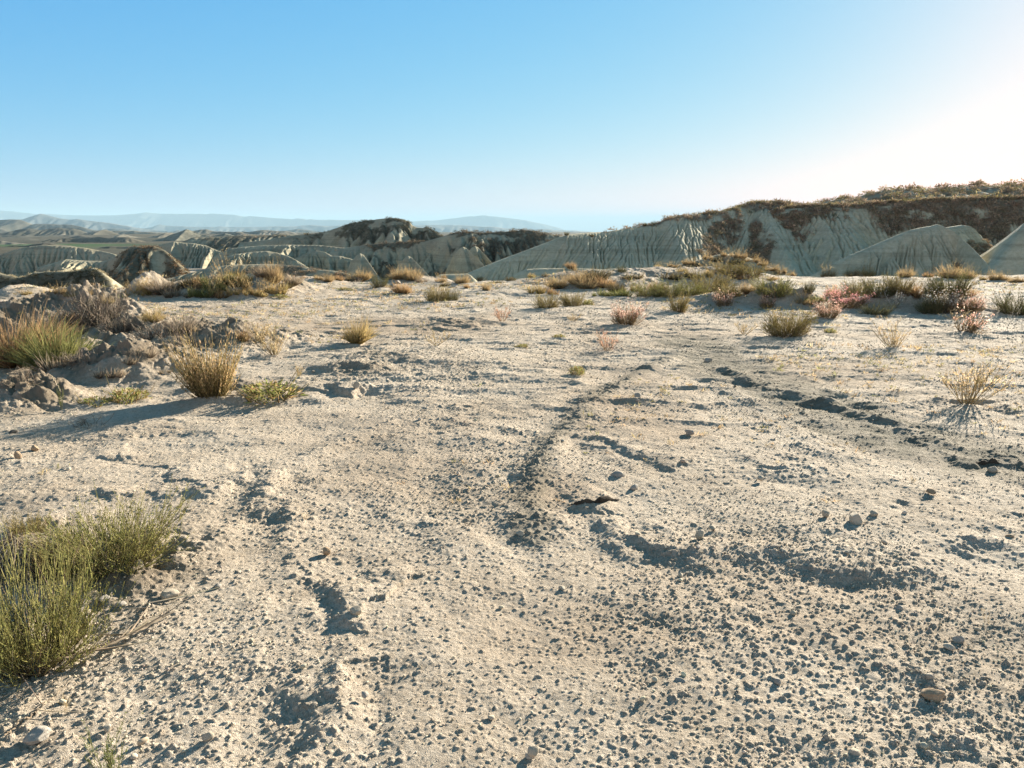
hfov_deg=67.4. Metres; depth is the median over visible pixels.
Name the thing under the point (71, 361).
dead shrub
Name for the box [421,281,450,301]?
broom shrub
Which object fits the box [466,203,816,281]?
ridge
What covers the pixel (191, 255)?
hill
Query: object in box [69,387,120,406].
weed
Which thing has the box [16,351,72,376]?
grass tuft
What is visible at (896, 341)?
dry weed
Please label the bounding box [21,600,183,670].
dry branch
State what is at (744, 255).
grass tuft
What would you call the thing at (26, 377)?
dead shrub
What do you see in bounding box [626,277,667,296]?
broom shrub
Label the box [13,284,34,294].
grass tuft
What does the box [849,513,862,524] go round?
stone
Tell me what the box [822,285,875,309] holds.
pink shrub
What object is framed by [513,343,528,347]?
weed
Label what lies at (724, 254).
grass tuft
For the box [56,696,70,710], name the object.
dry weed
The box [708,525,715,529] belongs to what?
stone
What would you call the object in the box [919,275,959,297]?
broom shrub
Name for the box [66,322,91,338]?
grass tuft
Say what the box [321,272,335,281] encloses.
grass tuft
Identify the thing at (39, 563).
broom shrub
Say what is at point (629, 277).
grass tuft
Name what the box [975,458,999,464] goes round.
bark strip
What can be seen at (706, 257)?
grass tuft
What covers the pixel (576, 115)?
sky
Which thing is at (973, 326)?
pink shrub
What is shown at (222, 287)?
grass tuft
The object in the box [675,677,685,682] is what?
stone
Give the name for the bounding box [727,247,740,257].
grass tuft
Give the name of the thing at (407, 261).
hill
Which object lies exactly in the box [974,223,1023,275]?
hill
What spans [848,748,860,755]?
stone
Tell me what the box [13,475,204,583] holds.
broom shrub
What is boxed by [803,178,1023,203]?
scrub
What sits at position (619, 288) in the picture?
grass tuft
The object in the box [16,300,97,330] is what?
dead shrub
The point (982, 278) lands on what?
grass tuft
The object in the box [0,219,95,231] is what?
hill
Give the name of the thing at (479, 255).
hill
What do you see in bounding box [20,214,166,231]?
mountains
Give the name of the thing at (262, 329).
dry weed
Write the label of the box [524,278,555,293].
grass tuft
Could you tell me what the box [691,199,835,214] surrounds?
scrub
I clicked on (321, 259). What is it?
hill
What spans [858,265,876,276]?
grass tuft
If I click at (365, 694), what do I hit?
stone
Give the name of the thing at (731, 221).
scrub
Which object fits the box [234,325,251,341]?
grass tuft
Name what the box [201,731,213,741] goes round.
stone
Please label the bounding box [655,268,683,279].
grass tuft
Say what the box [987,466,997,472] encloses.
stone
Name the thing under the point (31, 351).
grass tuft
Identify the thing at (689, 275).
grass tuft
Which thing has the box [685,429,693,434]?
stone
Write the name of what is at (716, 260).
grass tuft
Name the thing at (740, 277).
grass tuft
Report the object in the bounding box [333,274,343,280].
grass tuft
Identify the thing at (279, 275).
grass tuft
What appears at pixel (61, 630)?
broom shrub
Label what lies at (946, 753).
stone
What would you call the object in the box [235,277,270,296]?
grass tuft
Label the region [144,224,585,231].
mountains
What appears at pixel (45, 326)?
dead shrub
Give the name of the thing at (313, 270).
scrub
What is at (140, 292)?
grass tuft
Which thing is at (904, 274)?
grass tuft
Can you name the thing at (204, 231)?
hill
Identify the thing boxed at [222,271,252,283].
grass tuft
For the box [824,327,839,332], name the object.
weed
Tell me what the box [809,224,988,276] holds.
hill
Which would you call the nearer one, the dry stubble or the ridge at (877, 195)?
the dry stubble
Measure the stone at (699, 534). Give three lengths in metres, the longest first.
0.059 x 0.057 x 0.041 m
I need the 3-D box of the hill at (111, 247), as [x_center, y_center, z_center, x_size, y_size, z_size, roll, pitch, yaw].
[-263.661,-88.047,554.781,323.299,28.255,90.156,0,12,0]
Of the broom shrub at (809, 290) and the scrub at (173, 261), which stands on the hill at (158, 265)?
the scrub at (173, 261)
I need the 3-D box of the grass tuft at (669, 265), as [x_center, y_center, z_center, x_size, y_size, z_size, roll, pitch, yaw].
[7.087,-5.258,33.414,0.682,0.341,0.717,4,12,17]
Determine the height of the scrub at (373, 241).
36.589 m
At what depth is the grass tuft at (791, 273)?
31.60 m
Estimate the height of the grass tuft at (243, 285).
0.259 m
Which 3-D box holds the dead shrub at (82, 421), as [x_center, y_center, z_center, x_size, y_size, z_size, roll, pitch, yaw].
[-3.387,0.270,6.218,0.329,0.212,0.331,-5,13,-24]
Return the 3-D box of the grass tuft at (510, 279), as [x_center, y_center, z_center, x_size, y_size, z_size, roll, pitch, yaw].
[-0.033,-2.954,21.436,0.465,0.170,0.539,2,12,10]
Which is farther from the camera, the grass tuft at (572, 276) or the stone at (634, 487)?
the grass tuft at (572, 276)
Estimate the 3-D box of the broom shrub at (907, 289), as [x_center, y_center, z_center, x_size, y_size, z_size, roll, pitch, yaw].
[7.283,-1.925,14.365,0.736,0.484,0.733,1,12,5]
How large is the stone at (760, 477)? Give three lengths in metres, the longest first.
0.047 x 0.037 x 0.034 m
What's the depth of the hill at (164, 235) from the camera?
1220.76 m
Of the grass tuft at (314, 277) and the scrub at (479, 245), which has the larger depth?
the scrub at (479, 245)
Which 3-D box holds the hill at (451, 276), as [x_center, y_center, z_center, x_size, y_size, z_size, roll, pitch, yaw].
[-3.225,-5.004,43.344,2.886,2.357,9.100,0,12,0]
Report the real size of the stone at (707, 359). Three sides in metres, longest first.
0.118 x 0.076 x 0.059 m
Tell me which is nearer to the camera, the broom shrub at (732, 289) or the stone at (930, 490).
the stone at (930, 490)
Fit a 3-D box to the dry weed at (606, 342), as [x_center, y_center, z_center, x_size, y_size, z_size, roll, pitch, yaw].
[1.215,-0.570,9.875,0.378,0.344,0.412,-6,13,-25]
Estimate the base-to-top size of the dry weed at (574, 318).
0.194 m
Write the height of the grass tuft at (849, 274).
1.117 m
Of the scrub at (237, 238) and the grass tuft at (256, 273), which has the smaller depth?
the grass tuft at (256, 273)
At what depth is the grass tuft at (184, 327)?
10.20 m
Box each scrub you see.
[0,267,110,287]
[1,268,118,286]
[108,245,190,286]
[172,264,340,279]
[184,233,304,251]
[288,216,442,244]
[294,268,365,281]
[335,228,562,279]
[603,198,838,262]
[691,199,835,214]
[693,256,783,275]
[767,194,1023,243]
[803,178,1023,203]
[966,238,992,253]
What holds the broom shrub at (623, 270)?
on the ground
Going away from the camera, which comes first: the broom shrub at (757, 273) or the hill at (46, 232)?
the broom shrub at (757, 273)
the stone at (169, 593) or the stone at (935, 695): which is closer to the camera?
the stone at (935, 695)
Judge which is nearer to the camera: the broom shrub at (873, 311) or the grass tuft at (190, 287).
the broom shrub at (873, 311)
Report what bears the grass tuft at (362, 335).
on the ground
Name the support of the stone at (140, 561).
on the ground
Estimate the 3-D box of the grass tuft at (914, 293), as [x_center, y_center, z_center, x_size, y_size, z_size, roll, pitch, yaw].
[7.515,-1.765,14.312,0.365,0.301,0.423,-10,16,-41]
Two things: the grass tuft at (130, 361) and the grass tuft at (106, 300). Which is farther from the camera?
the grass tuft at (106, 300)
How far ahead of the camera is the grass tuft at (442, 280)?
20.90 m
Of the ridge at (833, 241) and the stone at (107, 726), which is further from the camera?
the ridge at (833, 241)
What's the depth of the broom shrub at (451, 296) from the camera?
16.24 m
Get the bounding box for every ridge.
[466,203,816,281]
[775,199,1023,271]
[819,185,1023,203]
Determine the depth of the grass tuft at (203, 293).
16.36 m
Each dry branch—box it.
[4,716,28,735]
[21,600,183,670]
[22,676,67,719]
[121,587,218,619]
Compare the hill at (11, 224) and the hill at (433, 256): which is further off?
the hill at (11, 224)
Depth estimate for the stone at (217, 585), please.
3.43 m
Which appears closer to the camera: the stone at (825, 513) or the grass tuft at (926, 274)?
the stone at (825, 513)
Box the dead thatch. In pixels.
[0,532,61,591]
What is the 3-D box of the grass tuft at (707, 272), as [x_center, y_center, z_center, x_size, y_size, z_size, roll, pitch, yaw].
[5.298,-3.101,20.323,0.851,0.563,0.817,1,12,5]
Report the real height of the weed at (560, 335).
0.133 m
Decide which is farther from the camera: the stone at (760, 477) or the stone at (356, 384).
the stone at (356, 384)
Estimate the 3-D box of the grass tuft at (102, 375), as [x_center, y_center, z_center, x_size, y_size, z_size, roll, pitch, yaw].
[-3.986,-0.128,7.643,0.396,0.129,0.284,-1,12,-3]
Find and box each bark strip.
[569,496,618,505]
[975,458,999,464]
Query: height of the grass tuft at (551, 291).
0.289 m
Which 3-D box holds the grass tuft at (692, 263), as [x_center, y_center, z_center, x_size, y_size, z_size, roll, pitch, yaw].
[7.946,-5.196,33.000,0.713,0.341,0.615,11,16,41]
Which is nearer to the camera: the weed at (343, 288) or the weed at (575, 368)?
the weed at (575, 368)
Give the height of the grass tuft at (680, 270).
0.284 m
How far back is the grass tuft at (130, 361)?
7.81 m
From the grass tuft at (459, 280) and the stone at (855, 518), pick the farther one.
the grass tuft at (459, 280)
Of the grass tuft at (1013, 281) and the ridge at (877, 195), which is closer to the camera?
the grass tuft at (1013, 281)
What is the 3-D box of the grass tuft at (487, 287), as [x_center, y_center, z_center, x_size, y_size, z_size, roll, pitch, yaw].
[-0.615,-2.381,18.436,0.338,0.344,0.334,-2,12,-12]
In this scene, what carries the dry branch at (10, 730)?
on the ground
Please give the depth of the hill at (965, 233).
71.96 m
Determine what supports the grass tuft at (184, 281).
on the ground
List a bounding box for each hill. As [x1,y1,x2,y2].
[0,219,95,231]
[0,228,119,235]
[0,233,293,236]
[0,241,22,244]
[0,243,130,248]
[0,245,115,277]
[0,268,121,289]
[35,246,187,286]
[42,237,144,242]
[61,233,243,238]
[87,229,295,234]
[96,228,315,232]
[153,229,232,240]
[159,242,221,268]
[166,264,311,281]
[182,233,314,251]
[205,251,307,268]
[208,245,341,265]
[237,218,441,247]
[291,270,364,281]
[295,251,352,271]
[329,230,561,279]
[347,254,382,281]
[392,256,428,279]
[436,274,477,282]
[445,247,483,273]
[469,246,491,265]
[513,268,621,278]
[668,254,788,275]
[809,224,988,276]
[946,225,988,254]
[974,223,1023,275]
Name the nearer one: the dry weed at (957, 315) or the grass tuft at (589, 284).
the dry weed at (957, 315)
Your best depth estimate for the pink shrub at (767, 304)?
14.39 m
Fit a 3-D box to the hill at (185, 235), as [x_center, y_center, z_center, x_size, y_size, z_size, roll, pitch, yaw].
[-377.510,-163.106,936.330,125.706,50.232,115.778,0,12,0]
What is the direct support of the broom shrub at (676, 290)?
on the ground
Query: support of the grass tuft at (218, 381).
on the ground
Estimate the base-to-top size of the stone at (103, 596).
0.022 m
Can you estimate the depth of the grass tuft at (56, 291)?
11.38 m
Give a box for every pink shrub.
[608,297,648,324]
[712,287,734,306]
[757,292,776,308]
[812,295,845,319]
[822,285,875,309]
[919,282,968,313]
[947,287,990,312]
[951,302,994,334]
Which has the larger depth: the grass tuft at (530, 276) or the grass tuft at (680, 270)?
the grass tuft at (530, 276)
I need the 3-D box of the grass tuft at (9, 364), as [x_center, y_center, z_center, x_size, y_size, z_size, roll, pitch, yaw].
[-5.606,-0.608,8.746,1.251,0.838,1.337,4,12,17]
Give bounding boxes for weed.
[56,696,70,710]
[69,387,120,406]
[71,567,95,585]
[89,374,153,404]
[230,364,309,405]
[244,319,288,355]
[247,320,275,341]
[271,293,291,298]
[337,285,353,290]
[422,329,451,345]
[494,305,512,321]
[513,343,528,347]
[552,333,567,337]
[567,313,582,320]
[567,358,587,375]
[581,298,597,304]
[594,326,619,350]
[734,321,760,334]
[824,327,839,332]
[868,316,911,346]
[880,287,903,307]
[939,355,1019,404]
[942,309,971,319]
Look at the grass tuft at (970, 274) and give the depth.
22.32 m
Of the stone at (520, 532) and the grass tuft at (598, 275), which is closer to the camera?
the stone at (520, 532)
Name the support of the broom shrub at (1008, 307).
on the ground
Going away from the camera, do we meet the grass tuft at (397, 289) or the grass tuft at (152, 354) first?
the grass tuft at (152, 354)
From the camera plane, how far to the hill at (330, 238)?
289.46 m
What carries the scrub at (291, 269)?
on the hill at (285, 269)
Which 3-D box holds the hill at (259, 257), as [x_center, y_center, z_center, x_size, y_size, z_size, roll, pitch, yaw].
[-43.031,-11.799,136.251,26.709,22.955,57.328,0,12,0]
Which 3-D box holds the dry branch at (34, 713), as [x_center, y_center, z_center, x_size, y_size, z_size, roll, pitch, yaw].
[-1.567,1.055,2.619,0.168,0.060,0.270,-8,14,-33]
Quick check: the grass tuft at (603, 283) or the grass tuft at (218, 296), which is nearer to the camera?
the grass tuft at (218, 296)
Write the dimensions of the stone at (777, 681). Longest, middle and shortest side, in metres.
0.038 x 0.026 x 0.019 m
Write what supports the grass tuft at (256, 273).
on the ground
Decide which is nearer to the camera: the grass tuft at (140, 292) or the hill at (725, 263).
the grass tuft at (140, 292)
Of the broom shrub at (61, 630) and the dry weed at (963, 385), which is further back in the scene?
the dry weed at (963, 385)
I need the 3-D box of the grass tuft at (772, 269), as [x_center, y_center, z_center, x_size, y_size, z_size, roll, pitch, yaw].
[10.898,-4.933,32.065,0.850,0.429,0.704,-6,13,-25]
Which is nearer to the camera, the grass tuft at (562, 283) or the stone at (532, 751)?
the stone at (532, 751)
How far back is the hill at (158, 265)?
95.47 m
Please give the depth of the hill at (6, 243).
704.00 m
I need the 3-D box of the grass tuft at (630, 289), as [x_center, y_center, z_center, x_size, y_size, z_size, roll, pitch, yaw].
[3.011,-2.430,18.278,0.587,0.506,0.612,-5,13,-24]
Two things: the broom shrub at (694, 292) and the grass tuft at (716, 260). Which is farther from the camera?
the grass tuft at (716, 260)
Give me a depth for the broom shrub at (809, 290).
14.70 m
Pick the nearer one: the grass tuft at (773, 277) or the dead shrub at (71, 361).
the dead shrub at (71, 361)
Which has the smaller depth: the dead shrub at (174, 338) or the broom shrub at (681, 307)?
the dead shrub at (174, 338)
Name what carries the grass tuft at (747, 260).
on the hill at (725, 263)
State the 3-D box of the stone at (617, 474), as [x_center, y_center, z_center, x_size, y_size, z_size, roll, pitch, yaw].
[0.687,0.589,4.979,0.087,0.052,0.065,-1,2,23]
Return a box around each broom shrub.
[0,509,60,539]
[0,510,141,690]
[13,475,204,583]
[19,522,99,585]
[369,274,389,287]
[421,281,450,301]
[446,289,459,300]
[530,291,561,308]
[557,291,584,306]
[615,264,626,272]
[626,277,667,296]
[644,275,688,297]
[664,289,690,312]
[670,277,712,295]
[680,265,737,292]
[703,258,756,275]
[711,281,748,297]
[728,263,767,277]
[745,268,800,297]
[757,301,819,337]
[802,278,815,293]
[834,274,883,296]
[856,273,901,297]
[859,299,896,315]
[878,272,922,293]
[911,292,953,314]
[918,267,985,297]
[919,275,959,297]
[989,286,1023,315]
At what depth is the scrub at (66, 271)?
43.39 m
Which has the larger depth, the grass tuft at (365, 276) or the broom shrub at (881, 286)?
the grass tuft at (365, 276)
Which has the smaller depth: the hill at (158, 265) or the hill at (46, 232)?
the hill at (158, 265)
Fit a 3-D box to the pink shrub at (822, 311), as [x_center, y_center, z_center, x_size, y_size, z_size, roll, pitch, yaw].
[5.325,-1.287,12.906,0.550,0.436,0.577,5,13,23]
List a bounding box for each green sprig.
[56,384,63,409]
[78,708,142,767]
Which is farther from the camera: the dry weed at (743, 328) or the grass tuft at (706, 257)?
the grass tuft at (706, 257)
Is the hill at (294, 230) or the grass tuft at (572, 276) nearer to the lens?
the grass tuft at (572, 276)
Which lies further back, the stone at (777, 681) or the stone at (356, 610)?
the stone at (356, 610)
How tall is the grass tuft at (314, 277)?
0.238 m
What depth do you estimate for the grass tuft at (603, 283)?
18.66 m
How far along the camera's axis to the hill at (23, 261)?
159.20 m
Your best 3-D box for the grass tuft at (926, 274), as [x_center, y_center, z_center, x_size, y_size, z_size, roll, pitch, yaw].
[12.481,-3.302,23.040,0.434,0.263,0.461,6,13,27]
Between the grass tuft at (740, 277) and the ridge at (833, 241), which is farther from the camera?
the ridge at (833, 241)
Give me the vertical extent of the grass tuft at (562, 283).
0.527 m
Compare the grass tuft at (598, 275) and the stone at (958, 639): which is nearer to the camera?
the stone at (958, 639)
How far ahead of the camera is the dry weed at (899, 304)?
14.02 m
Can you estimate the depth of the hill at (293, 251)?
222.63 m
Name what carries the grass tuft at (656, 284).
on the ground
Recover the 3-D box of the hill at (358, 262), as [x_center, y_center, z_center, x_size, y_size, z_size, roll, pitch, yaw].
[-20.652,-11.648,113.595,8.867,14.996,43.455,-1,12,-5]
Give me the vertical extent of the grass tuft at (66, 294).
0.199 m
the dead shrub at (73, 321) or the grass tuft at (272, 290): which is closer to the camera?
the dead shrub at (73, 321)
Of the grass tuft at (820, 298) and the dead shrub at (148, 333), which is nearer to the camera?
the dead shrub at (148, 333)
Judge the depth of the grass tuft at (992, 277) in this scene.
21.66 m
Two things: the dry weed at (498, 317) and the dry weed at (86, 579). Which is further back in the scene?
the dry weed at (498, 317)
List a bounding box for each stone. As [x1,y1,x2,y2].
[14,451,21,458]
[23,725,50,744]
[31,445,38,450]
[97,594,111,601]
[104,723,110,731]
[114,601,126,606]
[132,560,143,566]
[161,588,178,599]
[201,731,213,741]
[214,583,221,588]
[323,547,330,554]
[350,605,361,614]
[353,382,359,387]
[362,691,368,698]
[516,530,523,535]
[527,746,538,756]
[611,471,624,476]
[630,484,637,489]
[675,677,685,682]
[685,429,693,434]
[695,530,704,539]
[704,358,711,361]
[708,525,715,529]
[757,475,763,480]
[774,678,780,684]
[822,509,829,516]
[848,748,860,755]
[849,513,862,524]
[870,510,877,515]
[921,688,944,702]
[926,488,935,493]
[940,751,950,757]
[952,636,964,643]
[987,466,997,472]
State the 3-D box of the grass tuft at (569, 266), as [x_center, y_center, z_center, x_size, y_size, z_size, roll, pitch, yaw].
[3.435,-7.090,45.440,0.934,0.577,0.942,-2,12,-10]
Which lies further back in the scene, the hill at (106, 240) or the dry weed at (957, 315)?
the hill at (106, 240)
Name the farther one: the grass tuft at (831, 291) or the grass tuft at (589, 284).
the grass tuft at (589, 284)
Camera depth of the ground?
4.11 m
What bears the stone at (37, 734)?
on the ground
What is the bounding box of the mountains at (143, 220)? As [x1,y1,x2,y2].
[0,211,466,228]
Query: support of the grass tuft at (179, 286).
on the ground
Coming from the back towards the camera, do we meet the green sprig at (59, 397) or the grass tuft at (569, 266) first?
the grass tuft at (569, 266)
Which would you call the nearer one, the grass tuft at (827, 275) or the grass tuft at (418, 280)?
the grass tuft at (418, 280)
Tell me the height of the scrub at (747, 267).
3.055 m
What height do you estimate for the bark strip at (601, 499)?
0.060 m
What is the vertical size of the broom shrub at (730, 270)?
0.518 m
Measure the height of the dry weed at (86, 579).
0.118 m
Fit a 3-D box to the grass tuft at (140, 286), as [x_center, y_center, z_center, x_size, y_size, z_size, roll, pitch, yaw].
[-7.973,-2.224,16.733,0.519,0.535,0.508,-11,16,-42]
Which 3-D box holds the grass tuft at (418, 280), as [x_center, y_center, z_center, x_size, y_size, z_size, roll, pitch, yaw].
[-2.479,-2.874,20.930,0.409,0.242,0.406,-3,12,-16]
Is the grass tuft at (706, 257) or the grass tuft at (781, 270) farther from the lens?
the grass tuft at (706, 257)
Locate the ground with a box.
[0,232,1023,767]
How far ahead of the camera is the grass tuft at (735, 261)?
32.35 m
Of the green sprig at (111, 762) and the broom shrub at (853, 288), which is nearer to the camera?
the green sprig at (111, 762)
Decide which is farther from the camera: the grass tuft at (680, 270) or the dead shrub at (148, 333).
the grass tuft at (680, 270)
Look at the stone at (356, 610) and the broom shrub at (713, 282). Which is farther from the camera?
the broom shrub at (713, 282)
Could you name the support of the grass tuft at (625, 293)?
on the ground
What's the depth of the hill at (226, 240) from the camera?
405.72 m
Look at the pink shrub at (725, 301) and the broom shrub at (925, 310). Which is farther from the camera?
the pink shrub at (725, 301)
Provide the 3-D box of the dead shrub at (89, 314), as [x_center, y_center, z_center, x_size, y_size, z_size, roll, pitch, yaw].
[-5.954,-1.118,11.082,1.023,0.838,1.143,-3,12,-15]
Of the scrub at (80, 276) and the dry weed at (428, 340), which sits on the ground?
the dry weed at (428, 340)
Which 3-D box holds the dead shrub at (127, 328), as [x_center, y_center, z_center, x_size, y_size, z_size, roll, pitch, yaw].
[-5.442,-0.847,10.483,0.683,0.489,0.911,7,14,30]
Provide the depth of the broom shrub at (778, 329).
10.97 m
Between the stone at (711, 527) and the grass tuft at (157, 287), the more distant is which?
the grass tuft at (157, 287)
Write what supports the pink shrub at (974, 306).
on the ground
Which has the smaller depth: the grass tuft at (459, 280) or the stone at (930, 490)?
the stone at (930, 490)
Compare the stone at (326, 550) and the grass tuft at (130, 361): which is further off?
the grass tuft at (130, 361)
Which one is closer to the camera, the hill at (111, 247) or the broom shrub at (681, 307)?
the broom shrub at (681, 307)
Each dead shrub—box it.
[0,362,41,387]
[1,308,71,336]
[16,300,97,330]
[47,343,102,366]
[53,283,138,328]
[71,408,113,427]
[80,304,148,333]
[129,310,198,340]
[151,322,210,346]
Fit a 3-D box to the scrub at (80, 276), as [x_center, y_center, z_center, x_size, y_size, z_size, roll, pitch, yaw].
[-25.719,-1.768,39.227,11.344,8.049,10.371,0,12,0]
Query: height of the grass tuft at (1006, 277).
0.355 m
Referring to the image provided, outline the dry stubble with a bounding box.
[18,269,1023,503]
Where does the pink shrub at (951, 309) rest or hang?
on the ground
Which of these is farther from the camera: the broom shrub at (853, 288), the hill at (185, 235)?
the hill at (185, 235)
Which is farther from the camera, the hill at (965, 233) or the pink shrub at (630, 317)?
the hill at (965, 233)
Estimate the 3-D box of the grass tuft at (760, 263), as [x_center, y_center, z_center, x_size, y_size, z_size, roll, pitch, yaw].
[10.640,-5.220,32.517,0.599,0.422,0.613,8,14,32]
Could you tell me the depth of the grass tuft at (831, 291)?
16.88 m
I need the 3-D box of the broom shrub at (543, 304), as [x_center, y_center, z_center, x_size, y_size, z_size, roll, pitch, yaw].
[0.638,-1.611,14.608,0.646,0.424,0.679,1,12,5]
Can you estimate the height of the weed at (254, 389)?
0.302 m
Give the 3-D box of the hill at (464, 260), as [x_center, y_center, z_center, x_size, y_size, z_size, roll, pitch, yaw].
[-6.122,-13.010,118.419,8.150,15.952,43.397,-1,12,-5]
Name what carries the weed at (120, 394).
on the ground
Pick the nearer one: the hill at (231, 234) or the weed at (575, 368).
the weed at (575, 368)
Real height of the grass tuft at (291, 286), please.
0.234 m
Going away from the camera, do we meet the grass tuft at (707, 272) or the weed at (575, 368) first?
the weed at (575, 368)
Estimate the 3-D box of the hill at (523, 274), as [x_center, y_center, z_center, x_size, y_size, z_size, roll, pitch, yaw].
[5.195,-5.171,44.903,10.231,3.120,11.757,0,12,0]
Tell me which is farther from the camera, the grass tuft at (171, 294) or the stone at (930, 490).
the grass tuft at (171, 294)
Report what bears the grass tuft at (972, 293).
on the ground
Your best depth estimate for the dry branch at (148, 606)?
3.26 m
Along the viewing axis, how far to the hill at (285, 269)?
72.77 m
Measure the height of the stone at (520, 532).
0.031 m
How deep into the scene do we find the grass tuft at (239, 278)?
16.92 m
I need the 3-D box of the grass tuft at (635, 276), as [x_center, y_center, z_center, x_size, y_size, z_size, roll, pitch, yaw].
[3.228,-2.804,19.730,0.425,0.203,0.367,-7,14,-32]
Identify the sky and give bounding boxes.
[0,0,1023,231]
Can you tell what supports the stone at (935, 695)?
on the ground
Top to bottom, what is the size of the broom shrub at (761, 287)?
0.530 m
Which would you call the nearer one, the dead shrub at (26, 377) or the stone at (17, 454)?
the stone at (17, 454)
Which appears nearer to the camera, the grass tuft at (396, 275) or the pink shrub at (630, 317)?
the pink shrub at (630, 317)
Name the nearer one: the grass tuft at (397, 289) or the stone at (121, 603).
the stone at (121, 603)
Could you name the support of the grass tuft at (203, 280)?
on the ground
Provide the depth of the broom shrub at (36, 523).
3.81 m
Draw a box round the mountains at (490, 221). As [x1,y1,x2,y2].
[416,215,562,229]
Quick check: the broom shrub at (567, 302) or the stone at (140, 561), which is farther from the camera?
the broom shrub at (567, 302)
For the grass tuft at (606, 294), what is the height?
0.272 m
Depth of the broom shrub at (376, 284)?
19.52 m
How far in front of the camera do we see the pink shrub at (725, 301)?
14.88 m
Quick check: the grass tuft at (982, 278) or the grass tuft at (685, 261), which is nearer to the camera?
the grass tuft at (982, 278)
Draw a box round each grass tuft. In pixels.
[0,295,84,368]
[0,308,114,371]
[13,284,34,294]
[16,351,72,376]
[49,280,67,293]
[59,284,80,296]
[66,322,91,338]
[91,365,129,378]
[101,292,115,303]
[118,277,152,295]
[123,352,140,364]
[126,344,160,357]
[138,272,155,292]
[138,302,168,322]
[139,274,177,294]
[157,310,206,333]
[162,286,182,297]
[162,316,246,398]
[164,275,193,292]
[181,272,203,286]
[182,279,201,292]
[187,285,213,297]
[188,272,204,288]
[197,273,225,293]
[198,274,225,285]
[201,278,228,291]
[206,248,251,285]
[212,289,230,298]
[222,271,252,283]
[225,275,255,295]
[230,279,252,288]
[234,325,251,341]
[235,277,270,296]
[247,262,274,277]
[256,271,291,293]
[258,255,284,283]
[277,281,295,289]
[283,271,304,285]
[313,272,321,279]
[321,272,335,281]
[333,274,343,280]
[339,310,379,343]
[351,269,376,280]
[384,282,412,293]
[386,263,413,279]
[400,266,424,280]
[415,278,427,282]
[434,271,447,282]
[452,272,471,283]
[480,281,492,290]
[504,276,515,280]
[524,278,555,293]
[527,270,535,277]
[542,273,570,288]
[546,288,558,294]
[562,261,577,268]
[564,264,592,284]
[570,274,599,288]
[582,263,616,282]
[591,288,615,296]
[593,274,621,287]
[605,280,628,292]
[613,288,633,296]
[620,272,634,279]
[625,273,648,291]
[633,273,643,278]
[646,280,668,290]
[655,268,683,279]
[667,260,682,266]
[674,265,694,271]
[679,268,702,277]
[681,257,695,264]
[691,260,704,266]
[698,257,727,277]
[700,248,715,259]
[710,253,724,261]
[718,247,729,255]
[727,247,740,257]
[727,256,745,264]
[730,272,754,279]
[737,277,755,293]
[738,246,747,258]
[743,252,760,261]
[752,271,779,280]
[756,257,769,265]
[765,262,780,270]
[775,266,788,273]
[785,269,796,275]
[787,290,814,304]
[805,295,828,302]
[820,264,836,276]
[822,286,840,296]
[841,267,859,276]
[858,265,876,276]
[894,265,917,277]
[905,283,925,297]
[921,271,934,276]
[930,259,966,278]
[952,263,980,278]
[961,286,981,296]
[977,271,992,279]
[986,266,1005,279]
[998,273,1013,279]
[1007,275,1019,282]
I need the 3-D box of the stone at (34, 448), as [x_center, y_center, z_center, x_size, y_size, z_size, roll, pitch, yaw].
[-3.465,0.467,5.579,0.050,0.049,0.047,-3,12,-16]
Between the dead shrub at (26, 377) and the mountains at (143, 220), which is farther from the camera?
the mountains at (143, 220)
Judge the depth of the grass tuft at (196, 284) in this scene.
16.80 m
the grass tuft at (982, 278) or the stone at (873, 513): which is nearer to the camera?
the stone at (873, 513)
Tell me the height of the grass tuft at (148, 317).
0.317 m
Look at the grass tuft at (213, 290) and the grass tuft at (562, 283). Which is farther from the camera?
the grass tuft at (562, 283)
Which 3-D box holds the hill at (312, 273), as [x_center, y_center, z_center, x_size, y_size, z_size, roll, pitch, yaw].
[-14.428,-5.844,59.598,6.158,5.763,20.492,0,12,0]
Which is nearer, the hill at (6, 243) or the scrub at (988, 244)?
the scrub at (988, 244)
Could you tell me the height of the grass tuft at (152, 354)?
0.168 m
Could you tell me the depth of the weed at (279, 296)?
16.80 m
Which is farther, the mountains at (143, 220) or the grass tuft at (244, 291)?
the mountains at (143, 220)
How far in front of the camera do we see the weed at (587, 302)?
15.45 m
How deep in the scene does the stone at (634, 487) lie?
4.75 m
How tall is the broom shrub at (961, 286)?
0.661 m
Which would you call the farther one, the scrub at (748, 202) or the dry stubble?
the scrub at (748, 202)
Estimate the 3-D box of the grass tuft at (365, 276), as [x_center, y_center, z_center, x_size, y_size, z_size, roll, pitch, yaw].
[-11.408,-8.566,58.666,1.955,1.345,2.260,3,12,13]

